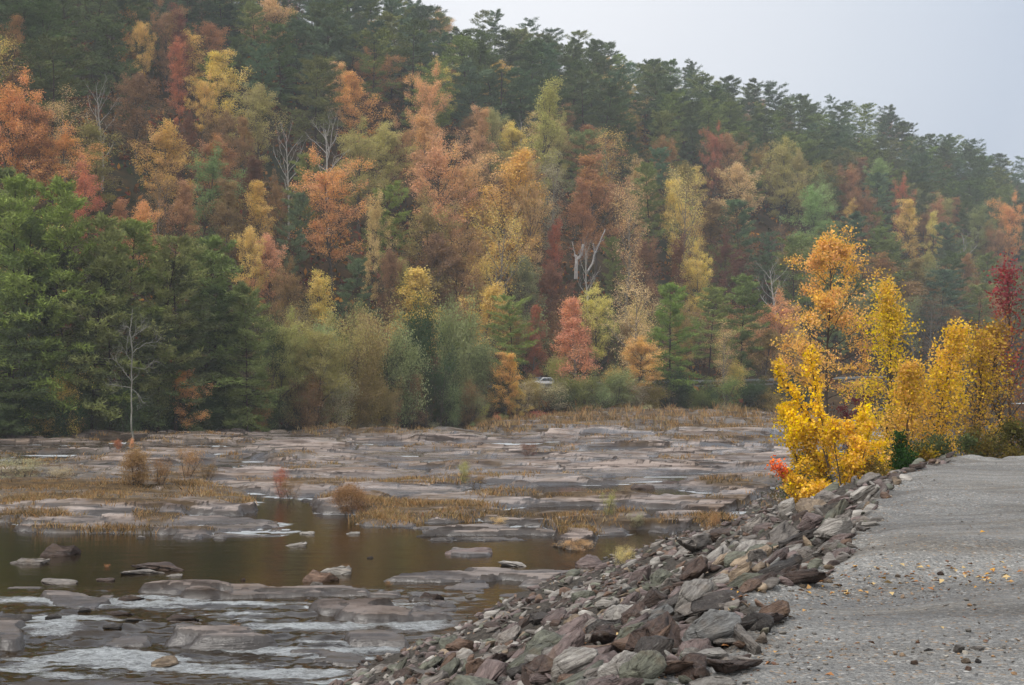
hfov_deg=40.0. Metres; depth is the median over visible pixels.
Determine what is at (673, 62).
pine tree
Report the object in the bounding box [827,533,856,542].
rock
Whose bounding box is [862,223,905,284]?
pine tree
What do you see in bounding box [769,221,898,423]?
broadleaf tree
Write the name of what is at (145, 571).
boulder
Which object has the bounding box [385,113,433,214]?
broadleaf tree
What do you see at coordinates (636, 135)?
broadleaf tree
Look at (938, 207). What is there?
broadleaf tree
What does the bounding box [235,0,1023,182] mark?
sky
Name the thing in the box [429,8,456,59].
broadleaf tree
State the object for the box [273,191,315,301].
tree
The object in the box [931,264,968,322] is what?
broadleaf tree
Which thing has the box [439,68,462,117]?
broadleaf tree
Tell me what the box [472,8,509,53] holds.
pine tree
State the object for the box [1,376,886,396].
guardrail
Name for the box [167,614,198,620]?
boulder
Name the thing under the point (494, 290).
broadleaf tree
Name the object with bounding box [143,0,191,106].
broadleaf tree
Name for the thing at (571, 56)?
pine tree
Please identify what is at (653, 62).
pine tree
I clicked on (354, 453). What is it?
riverbed
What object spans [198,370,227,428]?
shrub
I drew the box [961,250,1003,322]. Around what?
pine tree
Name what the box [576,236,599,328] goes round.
bare tree
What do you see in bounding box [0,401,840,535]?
grass
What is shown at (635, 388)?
shrub
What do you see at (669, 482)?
boulder
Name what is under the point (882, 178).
pine tree
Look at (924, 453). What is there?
shrub
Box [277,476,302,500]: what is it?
shrub
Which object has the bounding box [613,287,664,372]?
shrub
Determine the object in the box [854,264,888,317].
broadleaf tree
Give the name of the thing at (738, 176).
broadleaf tree
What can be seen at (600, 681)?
rock
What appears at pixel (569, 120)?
broadleaf tree
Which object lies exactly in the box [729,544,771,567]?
rock
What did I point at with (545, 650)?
rock
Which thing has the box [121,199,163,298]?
broadleaf tree
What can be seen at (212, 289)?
pine tree
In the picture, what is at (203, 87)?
broadleaf tree
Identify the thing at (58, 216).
pine tree
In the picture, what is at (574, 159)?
broadleaf tree
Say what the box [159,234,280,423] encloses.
pine tree
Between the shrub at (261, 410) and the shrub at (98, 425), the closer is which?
the shrub at (98, 425)
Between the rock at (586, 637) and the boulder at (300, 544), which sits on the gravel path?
the rock at (586, 637)
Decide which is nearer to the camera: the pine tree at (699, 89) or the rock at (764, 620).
the rock at (764, 620)
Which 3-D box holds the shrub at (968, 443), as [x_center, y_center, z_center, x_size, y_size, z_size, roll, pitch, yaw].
[10.821,3.130,35.205,2.240,2.033,1.823,0,-1,0]
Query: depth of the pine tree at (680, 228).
234.62 m
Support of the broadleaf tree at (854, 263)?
on the hillside
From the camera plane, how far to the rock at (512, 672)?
10.84 m
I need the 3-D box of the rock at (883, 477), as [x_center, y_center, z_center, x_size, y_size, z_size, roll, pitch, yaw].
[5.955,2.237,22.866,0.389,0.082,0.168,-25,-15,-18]
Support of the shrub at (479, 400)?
on the hillside
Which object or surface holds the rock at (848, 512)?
on the gravel path
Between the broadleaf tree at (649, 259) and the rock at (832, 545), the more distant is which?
the broadleaf tree at (649, 259)
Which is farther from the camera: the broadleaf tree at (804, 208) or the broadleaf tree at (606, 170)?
the broadleaf tree at (804, 208)
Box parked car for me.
[524,377,553,389]
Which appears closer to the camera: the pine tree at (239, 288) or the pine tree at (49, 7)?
the pine tree at (239, 288)
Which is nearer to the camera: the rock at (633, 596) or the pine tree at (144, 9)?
the rock at (633, 596)
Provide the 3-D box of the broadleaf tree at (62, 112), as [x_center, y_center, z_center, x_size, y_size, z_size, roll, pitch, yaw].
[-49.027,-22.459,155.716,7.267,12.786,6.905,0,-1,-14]
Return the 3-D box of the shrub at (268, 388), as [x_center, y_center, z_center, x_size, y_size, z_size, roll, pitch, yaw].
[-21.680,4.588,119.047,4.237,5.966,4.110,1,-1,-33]
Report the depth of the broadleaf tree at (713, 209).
231.21 m
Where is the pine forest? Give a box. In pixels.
[242,0,1023,276]
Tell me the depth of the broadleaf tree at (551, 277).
177.44 m
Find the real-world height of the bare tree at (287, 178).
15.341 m
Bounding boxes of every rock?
[328,679,343,684]
[370,681,390,684]
[388,657,407,675]
[392,668,412,678]
[403,677,417,684]
[405,666,426,673]
[413,661,427,674]
[421,670,448,684]
[425,656,443,669]
[428,678,450,684]
[438,652,455,669]
[439,634,456,649]
[440,657,460,677]
[444,651,457,659]
[445,638,473,650]
[445,678,451,684]
[448,674,497,684]
[455,648,473,660]
[465,658,484,674]
[473,659,506,681]
[484,653,506,661]
[489,644,508,652]
[494,625,521,646]
[502,622,518,631]
[502,678,521,684]
[506,642,553,669]
[506,662,527,680]
[511,645,524,657]
[517,611,536,628]
[521,654,553,684]
[524,629,562,652]
[524,654,537,661]
[525,608,550,616]
[528,612,548,624]
[529,673,549,684]
[540,609,566,625]
[541,645,554,654]
[546,627,584,658]
[549,597,570,608]
[550,647,598,682]
[556,613,594,634]
[556,674,572,682]
[559,660,603,683]
[564,613,579,623]
[565,676,585,684]
[571,590,595,603]
[574,676,616,684]
[576,679,588,684]
[581,643,610,647]
[582,617,611,628]
[582,650,617,670]
[583,667,598,677]
[584,632,592,645]
[585,618,622,633]
[586,676,618,684]
[589,624,618,644]
[594,645,619,653]
[595,599,617,609]
[597,650,636,675]
[598,674,614,678]
[600,678,643,684]
[603,604,627,617]
[610,633,630,651]
[611,604,647,619]
[616,622,644,639]
[618,650,666,678]
[620,592,639,604]
[621,600,645,623]
[621,612,649,627]
[625,611,680,651]
[627,566,650,583]
[633,635,673,660]
[639,614,684,622]
[641,588,667,608]
[643,678,676,684]
[648,604,674,618]
[650,568,672,583]
[654,591,679,609]
[655,624,670,636]
[663,660,694,673]
[668,586,681,597]
[673,653,706,680]
[674,579,713,614]
[674,591,715,617]
[675,547,688,554]
[676,533,712,551]
[677,638,710,656]
[678,623,691,628]
[678,647,728,660]
[679,555,708,579]
[679,648,700,659]
[680,625,689,639]
[682,609,741,646]
[688,647,699,650]
[689,676,736,684]
[690,590,743,613]
[700,644,713,650]
[706,544,730,561]
[706,553,726,572]
[706,659,763,672]
[709,528,734,542]
[712,573,728,590]
[713,638,735,646]
[716,586,737,590]
[723,551,745,567]
[727,573,762,587]
[728,562,751,581]
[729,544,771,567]
[732,622,761,654]
[735,539,768,550]
[738,578,761,593]
[740,619,757,630]
[741,513,761,533]
[741,612,774,632]
[744,612,783,622]
[745,544,772,554]
[747,549,767,561]
[753,571,777,581]
[758,554,802,573]
[758,600,790,618]
[762,543,801,561]
[765,547,788,565]
[766,520,798,544]
[778,497,794,516]
[778,528,817,548]
[779,564,799,572]
[783,570,826,584]
[786,540,804,546]
[795,498,825,512]
[795,546,814,557]
[796,512,823,531]
[798,568,817,571]
[811,541,828,556]
[813,516,853,539]
[814,489,834,502]
[820,498,848,524]
[821,538,851,550]
[822,547,851,559]
[823,540,840,554]
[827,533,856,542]
[835,509,852,517]
[849,485,875,500]
[851,519,856,527]
[856,472,881,485]
[869,476,887,484]
[909,461,927,468]
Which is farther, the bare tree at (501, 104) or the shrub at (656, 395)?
the bare tree at (501, 104)
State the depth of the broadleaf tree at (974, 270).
304.66 m
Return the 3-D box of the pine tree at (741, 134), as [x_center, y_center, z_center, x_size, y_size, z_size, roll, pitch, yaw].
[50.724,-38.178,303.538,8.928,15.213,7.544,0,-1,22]
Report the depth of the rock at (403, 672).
20.45 m
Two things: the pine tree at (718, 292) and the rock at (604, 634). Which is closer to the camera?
the rock at (604, 634)
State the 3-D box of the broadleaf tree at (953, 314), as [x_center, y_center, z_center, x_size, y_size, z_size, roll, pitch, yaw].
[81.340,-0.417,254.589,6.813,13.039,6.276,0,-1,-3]
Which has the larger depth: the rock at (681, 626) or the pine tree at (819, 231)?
the pine tree at (819, 231)
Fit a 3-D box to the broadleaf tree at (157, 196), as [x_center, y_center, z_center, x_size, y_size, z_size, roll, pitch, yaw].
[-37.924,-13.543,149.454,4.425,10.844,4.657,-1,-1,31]
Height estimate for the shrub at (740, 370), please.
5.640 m
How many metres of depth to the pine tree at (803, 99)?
375.27 m
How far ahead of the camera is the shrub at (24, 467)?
63.72 m
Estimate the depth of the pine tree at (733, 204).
233.53 m
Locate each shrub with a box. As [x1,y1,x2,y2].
[0,384,44,437]
[0,453,61,478]
[9,373,57,435]
[25,408,58,436]
[29,393,85,437]
[34,465,73,477]
[38,396,64,436]
[44,356,93,436]
[53,393,89,437]
[56,399,86,435]
[66,376,98,432]
[75,369,113,429]
[86,409,116,429]
[97,372,145,431]
[97,372,156,431]
[112,438,122,448]
[113,442,157,484]
[128,394,152,431]
[129,438,134,447]
[135,364,194,431]
[147,383,185,430]
[150,453,173,484]
[165,388,192,431]
[171,387,201,430]
[171,442,208,477]
[191,460,217,479]
[196,387,221,430]
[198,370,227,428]
[204,384,228,429]
[207,376,255,428]
[213,399,242,428]
[237,394,277,431]
[238,387,287,429]
[239,299,291,417]
[240,369,276,420]
[243,399,272,431]
[257,313,305,416]
[271,391,307,427]
[271,465,288,499]
[274,299,319,422]
[275,337,330,426]
[276,365,322,425]
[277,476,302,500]
[281,302,315,343]
[283,365,341,429]
[298,304,342,406]
[302,357,337,424]
[308,310,335,367]
[312,291,376,424]
[316,338,360,425]
[316,364,359,426]
[318,370,362,427]
[324,477,367,515]
[333,326,360,374]
[336,298,390,374]
[340,317,393,426]
[344,290,389,373]
[345,372,383,427]
[348,422,380,428]
[351,485,373,509]
[352,291,404,422]
[356,373,389,426]
[358,300,434,426]
[362,334,410,421]
[366,422,399,426]
[367,321,412,372]
[374,376,405,426]
[379,346,434,425]
[387,392,402,426]
[391,385,418,426]
[396,368,432,426]
[401,285,448,423]
[408,337,443,379]
[412,413,428,425]
[413,364,444,425]
[415,334,463,425]
[420,313,452,344]
[427,368,456,423]
[430,279,483,410]
[431,281,478,415]
[437,375,465,425]
[439,315,499,416]
[448,287,484,338]
[456,374,487,424]
[456,385,495,424]
[457,460,468,482]
[466,474,487,483]
[470,379,510,414]
[474,416,490,424]
[478,403,489,419]
[485,333,506,373]
[485,361,533,411]
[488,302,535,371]
[488,515,506,523]
[494,380,536,410]
[513,408,530,418]
[513,441,538,455]
[515,305,556,373]
[519,371,546,411]
[525,410,546,417]
[529,377,568,413]
[539,386,581,410]
[540,314,571,376]
[541,351,578,387]
[545,292,598,374]
[553,538,594,550]
[558,366,605,409]
[563,387,619,409]
[579,308,626,373]
[589,374,625,406]
[592,364,649,406]
[598,308,639,371]
[598,363,625,396]
[599,490,619,514]
[604,545,634,563]
[610,378,651,407]
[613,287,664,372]
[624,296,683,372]
[625,511,646,528]
[637,381,674,408]
[644,361,691,406]
[647,297,701,367]
[662,370,701,407]
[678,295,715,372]
[682,385,716,409]
[691,385,722,409]
[697,509,721,530]
[698,372,747,408]
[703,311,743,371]
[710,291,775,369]
[723,379,768,407]
[724,352,748,392]
[731,375,772,410]
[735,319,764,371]
[741,390,794,411]
[749,306,798,373]
[764,380,824,411]
[764,401,777,411]
[771,324,804,372]
[774,372,811,406]
[774,447,841,501]
[834,443,891,483]
[836,391,873,453]
[878,441,941,474]
[885,429,918,473]
[907,426,986,459]
[955,423,1023,458]
[982,416,1023,458]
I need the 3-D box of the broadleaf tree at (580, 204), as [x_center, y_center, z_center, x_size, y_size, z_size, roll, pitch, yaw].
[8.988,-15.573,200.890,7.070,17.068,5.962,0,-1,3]
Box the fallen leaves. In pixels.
[585,477,1022,675]
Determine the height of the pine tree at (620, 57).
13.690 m
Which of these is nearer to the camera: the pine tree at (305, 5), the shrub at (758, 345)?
the shrub at (758, 345)
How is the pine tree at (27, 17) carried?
on the hillside
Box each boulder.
[0,614,31,621]
[10,558,49,564]
[40,543,80,556]
[41,578,77,583]
[45,614,61,619]
[77,607,90,612]
[96,578,114,581]
[103,623,122,629]
[107,611,133,615]
[117,595,145,600]
[121,569,163,573]
[125,618,142,621]
[131,561,184,570]
[151,656,178,667]
[167,573,182,576]
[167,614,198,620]
[286,542,306,545]
[299,531,314,533]
[303,569,338,582]
[310,582,322,585]
[321,565,351,574]
[416,534,435,536]
[419,592,443,599]
[445,547,492,554]
[465,594,475,597]
[498,560,525,566]
[553,541,592,547]
[575,554,601,567]
[631,484,654,488]
[653,481,677,483]
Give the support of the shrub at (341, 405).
on the riverbed
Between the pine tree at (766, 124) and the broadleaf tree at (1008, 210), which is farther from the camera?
the broadleaf tree at (1008, 210)
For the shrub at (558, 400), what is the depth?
150.34 m
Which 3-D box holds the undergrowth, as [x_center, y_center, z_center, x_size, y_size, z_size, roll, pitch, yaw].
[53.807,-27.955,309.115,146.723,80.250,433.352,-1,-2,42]
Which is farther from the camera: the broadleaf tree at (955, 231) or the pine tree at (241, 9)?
the broadleaf tree at (955, 231)
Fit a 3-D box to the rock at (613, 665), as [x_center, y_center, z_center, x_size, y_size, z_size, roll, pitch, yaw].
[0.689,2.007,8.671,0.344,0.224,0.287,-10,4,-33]
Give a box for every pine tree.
[0,0,24,58]
[0,0,56,62]
[0,0,63,35]
[0,0,78,96]
[0,36,11,97]
[0,166,39,313]
[0,172,67,434]
[0,190,30,329]
[0,213,71,432]
[0,304,61,434]
[1,173,110,416]
[3,10,49,82]
[10,38,78,139]
[15,31,96,177]
[18,0,90,125]
[26,246,122,414]
[40,0,96,94]
[51,257,155,429]
[52,209,147,428]
[59,0,130,82]
[79,217,182,423]
[80,15,144,148]
[107,0,159,77]
[111,232,210,431]
[111,307,196,431]
[112,1,159,59]
[131,255,231,431]
[144,0,190,34]
[145,0,228,68]
[149,3,187,81]
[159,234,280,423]
[171,283,253,419]
[175,0,235,31]
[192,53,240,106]
[194,0,254,67]
[196,325,271,423]
[209,280,288,431]
[212,0,250,45]
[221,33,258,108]
[231,0,279,84]
[235,0,266,21]
[235,40,282,116]
[256,0,287,55]
[259,21,305,112]
[273,18,321,102]
[276,0,303,25]
[276,8,310,64]
[276,152,326,254]
[277,54,346,170]
[287,0,362,117]
[288,16,348,113]
[295,0,341,54]
[297,61,349,152]
[298,0,329,14]
[305,0,354,63]
[313,9,348,54]
[333,254,380,347]
[335,18,378,98]
[339,0,378,34]
[343,26,400,136]
[350,19,402,95]
[355,0,387,45]
[359,0,385,21]
[369,10,416,99]
[377,1,407,25]
[378,0,414,33]
[380,0,417,60]
[385,17,437,127]
[395,24,419,72]
[397,0,424,30]
[400,79,452,168]
[401,32,441,110]
[404,29,435,64]
[404,93,441,137]
[405,2,449,60]
[415,60,460,128]
[417,5,449,59]
[422,31,461,90]
[427,11,456,89]
[439,35,507,120]
[440,59,506,155]
[443,26,483,75]
[450,39,498,120]
[460,50,530,125]
[468,10,494,47]
[468,30,501,103]
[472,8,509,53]
[480,293,539,365]
[488,32,534,110]
[493,29,519,79]
[498,66,541,149]
[501,27,532,63]
[502,38,561,128]
[508,29,542,87]
[513,89,539,120]
[514,40,575,115]
[515,70,574,150]
[528,40,569,105]
[532,33,555,62]
[533,34,563,75]
[539,28,565,58]
[541,43,597,106]
[555,126,607,222]
[557,37,587,99]
[557,61,591,137]
[557,68,603,130]
[560,52,584,105]
[565,30,592,59]
[577,38,614,108]
[580,79,632,171]
[583,38,629,80]
[583,50,615,116]
[592,99,615,150]
[593,78,619,117]
[593,96,636,164]
[600,69,636,129]
[600,235,628,319]
[604,62,634,113]
[608,143,638,199]
[610,121,648,171]
[611,53,637,104]
[629,63,666,136]
[633,57,669,135]
[636,71,672,129]
[641,90,682,138]
[641,110,689,174]
[641,122,680,188]
[644,78,711,158]
[645,282,703,401]
[647,146,680,220]
[648,91,690,165]
[654,58,685,105]
[662,200,701,264]
[671,100,709,161]
[677,164,701,222]
[678,120,712,170]
[684,70,723,117]
[686,78,713,101]
[686,286,743,384]
[691,97,730,174]
[694,82,732,164]
[696,243,741,313]
[700,93,730,156]
[705,98,752,183]
[707,127,746,190]
[708,272,771,378]
[711,199,769,292]
[718,74,749,127]
[720,93,747,129]
[722,105,752,160]
[735,108,777,148]
[735,132,765,177]
[742,120,767,164]
[750,116,783,198]
[750,231,783,292]
[753,255,785,313]
[754,81,795,121]
[754,112,797,163]
[766,147,810,213]
[767,233,826,328]
[776,131,815,197]
[785,94,817,141]
[792,273,844,341]
[793,138,822,194]
[795,101,828,141]
[798,113,837,149]
[798,130,840,187]
[798,228,854,317]
[799,234,844,286]
[814,306,854,373]
[815,125,850,158]
[818,129,855,185]
[818,256,862,341]
[822,118,861,165]
[825,174,844,223]
[827,105,853,153]
[828,148,864,226]
[831,211,876,296]
[839,273,868,321]
[852,143,889,192]
[858,280,911,375]
[860,171,902,229]
[861,280,898,363]
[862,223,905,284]
[865,236,915,293]
[881,244,913,296]
[885,121,922,168]
[889,162,927,209]
[899,151,939,195]
[899,152,939,185]
[913,179,942,239]
[916,268,978,344]
[925,250,978,337]
[926,242,971,293]
[930,146,959,195]
[931,222,967,269]
[946,178,992,229]
[957,282,1002,370]
[961,154,995,204]
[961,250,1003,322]
[986,273,1023,335]
[986,275,1023,355]
[997,199,1023,268]
[1013,257,1023,318]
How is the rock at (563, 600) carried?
on the gravel path
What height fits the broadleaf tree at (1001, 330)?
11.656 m
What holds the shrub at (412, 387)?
on the hillside
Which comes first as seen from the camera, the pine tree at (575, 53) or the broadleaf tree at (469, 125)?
the broadleaf tree at (469, 125)
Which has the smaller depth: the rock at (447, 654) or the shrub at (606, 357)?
the rock at (447, 654)
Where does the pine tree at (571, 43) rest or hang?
on the hillside
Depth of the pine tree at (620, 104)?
277.12 m
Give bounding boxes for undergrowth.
[0,1,1023,433]
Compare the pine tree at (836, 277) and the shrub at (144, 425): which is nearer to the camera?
the shrub at (144, 425)
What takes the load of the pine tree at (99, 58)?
on the hillside
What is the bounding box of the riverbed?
[0,403,1006,684]
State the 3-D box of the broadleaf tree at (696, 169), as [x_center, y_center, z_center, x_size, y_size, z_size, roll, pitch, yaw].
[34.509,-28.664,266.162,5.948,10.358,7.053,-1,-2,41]
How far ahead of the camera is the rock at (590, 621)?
14.12 m
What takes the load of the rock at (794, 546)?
on the gravel path
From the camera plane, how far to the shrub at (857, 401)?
59.45 m
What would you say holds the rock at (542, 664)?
on the gravel path
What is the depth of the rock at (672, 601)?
11.44 m
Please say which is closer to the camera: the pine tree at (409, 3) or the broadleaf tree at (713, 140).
the broadleaf tree at (713, 140)
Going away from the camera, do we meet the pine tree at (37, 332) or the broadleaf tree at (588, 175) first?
the pine tree at (37, 332)
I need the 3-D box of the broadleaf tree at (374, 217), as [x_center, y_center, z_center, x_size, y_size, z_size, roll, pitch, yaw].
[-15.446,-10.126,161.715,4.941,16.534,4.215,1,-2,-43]
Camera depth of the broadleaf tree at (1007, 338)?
47.09 m
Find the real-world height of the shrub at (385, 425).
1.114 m
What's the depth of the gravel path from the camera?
11.21 m
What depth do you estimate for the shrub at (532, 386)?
147.42 m
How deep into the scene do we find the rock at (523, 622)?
21.89 m
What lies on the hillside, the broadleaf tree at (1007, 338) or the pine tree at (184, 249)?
the pine tree at (184, 249)
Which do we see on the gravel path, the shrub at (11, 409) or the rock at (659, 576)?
the rock at (659, 576)
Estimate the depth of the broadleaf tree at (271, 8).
229.96 m
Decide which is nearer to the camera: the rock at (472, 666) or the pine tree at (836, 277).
the rock at (472, 666)
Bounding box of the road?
[104,377,1015,401]
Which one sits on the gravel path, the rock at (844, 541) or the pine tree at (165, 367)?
the rock at (844, 541)
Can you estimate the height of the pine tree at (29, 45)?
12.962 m
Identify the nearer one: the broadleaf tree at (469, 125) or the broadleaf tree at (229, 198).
the broadleaf tree at (229, 198)
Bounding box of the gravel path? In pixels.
[352,424,1023,684]
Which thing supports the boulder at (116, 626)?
on the river water
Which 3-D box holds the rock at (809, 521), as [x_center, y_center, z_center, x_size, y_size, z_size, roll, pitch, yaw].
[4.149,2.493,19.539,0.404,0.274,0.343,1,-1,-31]
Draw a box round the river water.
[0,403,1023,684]
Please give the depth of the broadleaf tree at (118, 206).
141.28 m
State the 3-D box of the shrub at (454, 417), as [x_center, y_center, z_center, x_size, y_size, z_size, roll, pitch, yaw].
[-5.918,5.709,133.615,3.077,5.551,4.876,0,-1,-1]
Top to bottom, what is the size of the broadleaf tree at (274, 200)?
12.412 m
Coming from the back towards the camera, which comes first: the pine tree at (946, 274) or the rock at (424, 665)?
the pine tree at (946, 274)
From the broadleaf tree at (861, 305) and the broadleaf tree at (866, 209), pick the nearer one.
the broadleaf tree at (861, 305)
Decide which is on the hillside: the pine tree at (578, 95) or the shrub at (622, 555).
the pine tree at (578, 95)
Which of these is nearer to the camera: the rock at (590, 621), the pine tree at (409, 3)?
the rock at (590, 621)
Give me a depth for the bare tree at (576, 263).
199.12 m
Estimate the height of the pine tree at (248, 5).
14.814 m
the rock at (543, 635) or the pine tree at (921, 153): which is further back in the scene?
the pine tree at (921, 153)
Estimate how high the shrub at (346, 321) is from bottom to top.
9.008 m
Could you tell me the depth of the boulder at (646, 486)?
60.66 m
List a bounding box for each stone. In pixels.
[910,660,917,664]
[953,644,964,652]
[961,658,970,663]
[969,646,984,650]
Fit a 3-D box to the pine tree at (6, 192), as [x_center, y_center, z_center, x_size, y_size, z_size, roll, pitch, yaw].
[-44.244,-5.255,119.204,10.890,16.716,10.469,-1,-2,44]
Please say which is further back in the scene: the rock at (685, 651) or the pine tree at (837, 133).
the pine tree at (837, 133)
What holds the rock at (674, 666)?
on the gravel path
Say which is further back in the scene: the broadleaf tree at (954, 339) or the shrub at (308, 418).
the shrub at (308, 418)
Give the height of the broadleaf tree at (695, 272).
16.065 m
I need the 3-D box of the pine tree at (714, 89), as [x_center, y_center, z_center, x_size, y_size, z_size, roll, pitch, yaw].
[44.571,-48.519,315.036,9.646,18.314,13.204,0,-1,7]
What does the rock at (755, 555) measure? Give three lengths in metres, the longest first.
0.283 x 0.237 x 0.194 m
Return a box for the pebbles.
[658,458,1022,684]
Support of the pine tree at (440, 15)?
on the hillside
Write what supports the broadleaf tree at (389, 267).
on the hillside
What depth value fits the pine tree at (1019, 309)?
276.69 m
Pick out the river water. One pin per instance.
(66, 647)
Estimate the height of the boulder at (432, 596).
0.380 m
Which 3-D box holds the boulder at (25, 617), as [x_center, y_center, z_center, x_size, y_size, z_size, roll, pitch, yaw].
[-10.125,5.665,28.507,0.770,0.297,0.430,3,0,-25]
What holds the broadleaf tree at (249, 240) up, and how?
on the hillside
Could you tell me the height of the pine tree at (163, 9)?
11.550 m
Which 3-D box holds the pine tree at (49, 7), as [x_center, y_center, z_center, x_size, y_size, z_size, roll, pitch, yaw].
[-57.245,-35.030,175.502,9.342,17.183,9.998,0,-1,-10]
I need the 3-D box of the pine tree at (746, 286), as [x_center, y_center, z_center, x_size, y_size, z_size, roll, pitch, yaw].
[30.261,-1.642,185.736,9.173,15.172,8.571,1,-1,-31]
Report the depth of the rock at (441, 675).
15.14 m
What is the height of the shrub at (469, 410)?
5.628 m
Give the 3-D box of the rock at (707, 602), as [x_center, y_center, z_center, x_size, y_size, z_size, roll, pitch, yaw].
[1.564,1.975,10.672,0.520,0.110,0.225,-15,8,-28]
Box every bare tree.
[86,73,118,190]
[95,309,166,437]
[273,118,306,238]
[305,106,348,234]
[364,205,384,285]
[499,71,505,157]
[513,117,535,145]
[568,230,604,278]
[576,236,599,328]
[756,257,791,328]
[955,231,982,277]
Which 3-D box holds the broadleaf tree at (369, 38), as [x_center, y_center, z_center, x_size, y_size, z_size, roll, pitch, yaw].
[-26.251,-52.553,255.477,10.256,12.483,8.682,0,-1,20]
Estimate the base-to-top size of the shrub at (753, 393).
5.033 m
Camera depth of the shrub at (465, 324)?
137.05 m
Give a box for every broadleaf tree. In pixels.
[0,14,35,115]
[0,31,28,96]
[0,63,55,190]
[0,102,63,216]
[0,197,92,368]
[17,119,114,206]
[41,83,103,181]
[57,119,126,211]
[65,154,108,276]
[104,196,136,258]
[105,71,176,173]
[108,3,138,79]
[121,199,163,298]
[124,20,156,86]
[127,117,204,236]
[137,168,178,243]
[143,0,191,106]
[149,178,202,277]
[160,29,207,104]
[164,36,190,132]
[166,2,198,109]
[166,111,198,214]
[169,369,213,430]
[182,68,221,145]
[184,20,234,94]
[185,132,242,223]
[185,141,246,239]
[189,0,212,33]
[192,108,265,180]
[192,176,246,280]
[196,48,256,134]
[209,193,245,271]
[218,153,270,232]
[225,83,290,164]
[230,224,270,333]
[232,117,264,193]
[236,0,298,70]
[241,233,291,328]
[242,179,276,276]
[253,306,308,423]
[263,168,291,265]
[268,253,309,336]
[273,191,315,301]
[277,295,326,371]
[280,0,305,19]
[288,143,378,292]
[289,311,348,425]
[303,269,338,343]
[320,61,347,137]
[330,69,393,171]
[334,115,387,231]
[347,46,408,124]
[354,20,397,61]
[355,120,422,222]
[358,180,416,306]
[361,183,398,318]
[372,246,408,334]
[378,265,445,374]
[383,184,467,336]
[384,255,425,348]
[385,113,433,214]
[401,128,481,276]
[401,231,464,314]
[402,61,452,166]
[405,112,459,212]
[413,55,462,131]
[414,17,436,65]
[422,217,490,329]
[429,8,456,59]
[437,139,499,266]
[438,250,495,332]
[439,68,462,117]
[447,113,504,165]
[450,103,498,194]
[451,157,502,257]
[456,280,514,370]
[457,195,505,278]
[458,146,552,296]
[461,201,535,339]
[470,107,512,187]
[472,344,499,393]
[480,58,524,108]
[486,349,522,415]
[487,122,513,163]
[490,119,538,191]
[493,166,543,266]
[498,148,546,240]
[504,255,549,320]
[505,156,554,314]
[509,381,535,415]
[513,74,566,217]
[518,146,548,187]
[522,303,547,377]
[523,110,568,177]
[531,260,575,355]
[537,150,576,255]
[538,216,565,320]
[545,110,576,211]
[545,294,602,389]
[552,102,574,166]
[556,174,599,291]
[563,137,594,184]
[566,151,633,277]
[576,124,628,182]
[577,282,620,375]
[582,124,635,212]
[583,266,666,376]
[594,181,631,279]
[609,174,651,333]
[612,83,650,120]
[613,223,662,323]
[615,334,666,401]
[617,111,648,161]
[622,152,657,245]
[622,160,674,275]
[625,159,658,215]
[646,134,679,193]
[652,160,699,235]
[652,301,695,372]
[659,179,705,282]
[663,162,710,301]
[665,228,700,332]
[666,179,718,260]
[675,209,710,309]
[675,240,715,342]
[679,184,699,228]
[682,198,749,286]
[683,164,709,204]
[696,138,737,192]
[698,118,727,203]
[706,133,752,218]
[706,227,745,312]
[706,318,745,400]
[710,161,767,239]
[721,249,759,324]
[730,232,759,274]
[737,114,765,134]
[744,143,778,197]
[744,328,788,391]
[754,285,800,387]
[756,135,821,234]
[760,168,790,209]
[764,225,798,267]
[764,245,811,326]
[764,340,876,503]
[765,323,817,383]
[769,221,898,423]
[776,183,839,256]
[785,147,814,232]
[790,183,841,236]
[791,245,814,305]
[797,159,848,222]
[802,270,837,320]
[809,167,842,255]
[816,415,893,485]
[828,163,872,240]
[836,252,870,286]
[839,269,925,475]
[839,281,881,360]
[840,197,869,253]
[845,186,882,249]
[847,155,866,185]
[851,156,871,201]
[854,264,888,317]
[861,157,891,220]
[863,250,902,304]
[873,355,939,475]
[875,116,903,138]
[881,280,928,350]
[890,199,921,262]
[891,174,916,241]
[893,257,936,322]
[899,292,923,360]
[902,212,937,254]
[904,251,940,309]
[907,316,983,456]
[911,188,933,216]
[917,290,956,363]
[918,258,946,327]
[920,209,942,258]
[921,188,959,245]
[924,195,953,248]
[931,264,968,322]
[941,317,1019,448]
[946,306,976,372]
[949,197,971,234]
[951,256,984,297]
[956,253,978,303]
[959,269,992,329]
[961,201,1006,261]
[962,305,1023,457]
[969,251,1023,443]
[969,283,1012,332]
[971,218,999,270]
[972,289,1016,362]
[984,218,1014,284]
[985,317,1008,366]
[986,188,1023,268]
[987,228,1013,261]
[991,258,1023,306]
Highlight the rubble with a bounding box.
[343,452,954,684]
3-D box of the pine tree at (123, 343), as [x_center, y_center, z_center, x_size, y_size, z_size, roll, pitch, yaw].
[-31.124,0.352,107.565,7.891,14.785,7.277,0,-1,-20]
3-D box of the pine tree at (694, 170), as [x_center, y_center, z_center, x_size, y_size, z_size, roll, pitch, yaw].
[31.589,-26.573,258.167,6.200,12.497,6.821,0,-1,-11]
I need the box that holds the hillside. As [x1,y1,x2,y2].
[0,0,1023,435]
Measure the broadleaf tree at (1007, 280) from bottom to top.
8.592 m
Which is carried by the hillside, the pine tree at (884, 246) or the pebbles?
the pine tree at (884, 246)
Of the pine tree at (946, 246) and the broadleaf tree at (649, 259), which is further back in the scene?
the pine tree at (946, 246)
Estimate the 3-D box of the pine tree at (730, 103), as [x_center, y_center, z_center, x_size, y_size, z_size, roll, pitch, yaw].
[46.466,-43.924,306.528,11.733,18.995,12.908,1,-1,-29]
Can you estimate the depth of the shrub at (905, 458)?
33.05 m

